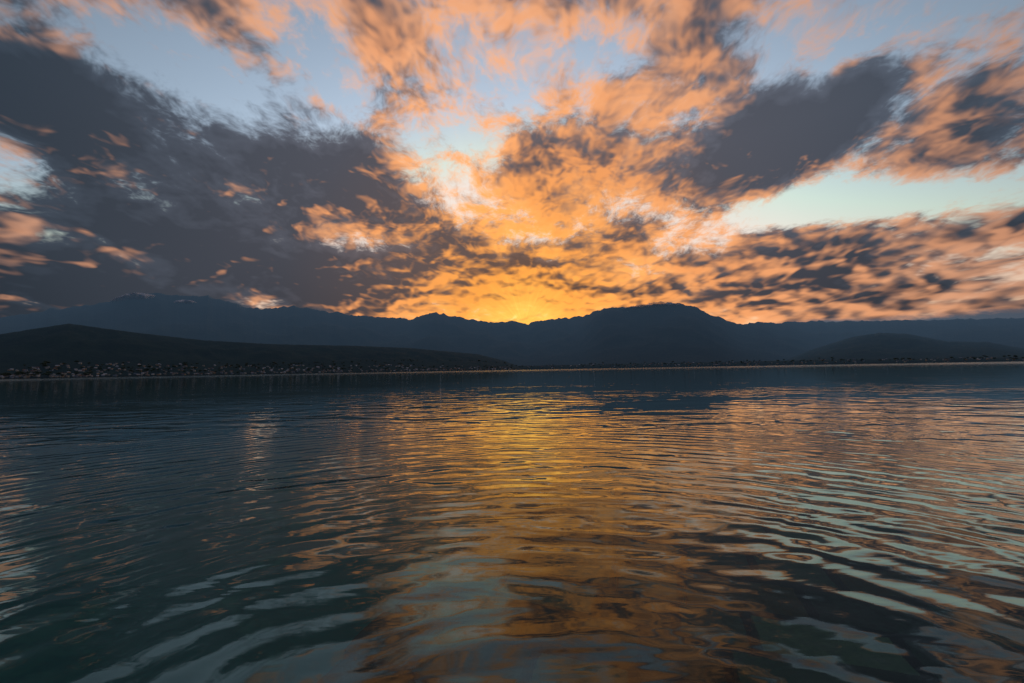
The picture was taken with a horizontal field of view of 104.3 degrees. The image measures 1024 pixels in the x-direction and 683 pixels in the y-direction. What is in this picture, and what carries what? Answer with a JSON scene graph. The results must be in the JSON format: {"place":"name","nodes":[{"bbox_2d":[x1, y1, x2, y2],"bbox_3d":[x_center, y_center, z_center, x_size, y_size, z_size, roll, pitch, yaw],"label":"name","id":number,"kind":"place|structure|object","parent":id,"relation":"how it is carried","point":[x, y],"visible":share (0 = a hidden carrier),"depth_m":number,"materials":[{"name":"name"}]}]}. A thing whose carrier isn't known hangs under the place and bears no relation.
{"place":"outdoors","nodes":[
{"label":"outdoors","id":0,"kind":"place"},
{"bbox_2d":[0,324,521,376],"bbox_3d":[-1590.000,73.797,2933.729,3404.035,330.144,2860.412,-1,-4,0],"label":"hill","id":1,"kind":"structure","parent":0,"point":[69,344],"depth_m":2419.49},
{"bbox_2d":[0,361,1023,682],"bbox_3d":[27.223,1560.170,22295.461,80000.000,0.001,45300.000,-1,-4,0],"label":"water","id":2,"kind":"structure","parent":0,"point":[806,523],"depth_m":3.44,"materials":[{"name":"liquid"}]},
{"bbox_2d":[0,293,1023,365],"bbox_3d":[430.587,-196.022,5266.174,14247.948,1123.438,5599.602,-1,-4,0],"label":"ridge","id":3,"kind":"structure","parent":0,"point":[682,333],"depth_m":5311.56,"materials":[{"name":"black stone"}]},
{"bbox_2d":[111,292,153,300],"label":"cap peak","id":4,"kind":"structure","parent":3,"relation":"on","point":[135,295],"depth_m":4861.37,"materials":[{"name":"grey snow"}]},
{"bbox_2d":[174,300,195,303],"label":"cap peak","id":5,"kind":"structure","parent":3,"relation":"on","point":[185,301],"depth_m":5242.76,"materials":[{"name":"grey snow"}]},
{"bbox_2d":[622,301,679,309],"bbox_3d":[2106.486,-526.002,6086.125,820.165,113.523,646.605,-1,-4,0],"label":"cap peak","id":6,"kind":"structure","parent":3,"relation":"on","point":[653,304],"depth_m":5879.99,"materials":[{"name":"white snow"}]},
{"bbox_2d":[0,357,1023,378],"bbox_3d":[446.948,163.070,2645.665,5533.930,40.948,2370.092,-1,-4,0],"label":"shore strip","id":7,"kind":"object","parent":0,"point":[796,362],"visible":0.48,"depth_m":3130.06,"materials":[{"name":"black"}]},
{"bbox_2d":[0,357,1023,377],"bbox_3d":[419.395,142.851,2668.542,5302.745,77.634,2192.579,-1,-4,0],"label":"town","id":8,"kind":"object","parent":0,"point":[54,375],"visible":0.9,"depth_m":2214.61,"materials":[{"name":"paint"}]},
{"bbox_2d":[0,0,1023,324],"label":"sky","id":9,"kind":"structure","parent":0,"point":[522,161],"materials":[{"name":"orange"}]},
{"bbox_2d":[785,333,1023,360],"bbox_3d":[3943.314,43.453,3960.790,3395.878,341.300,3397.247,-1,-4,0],"label":"hill","id":10,"kind":"structure","parent":0,"point":[884,346],"depth_m":3560.30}
]}

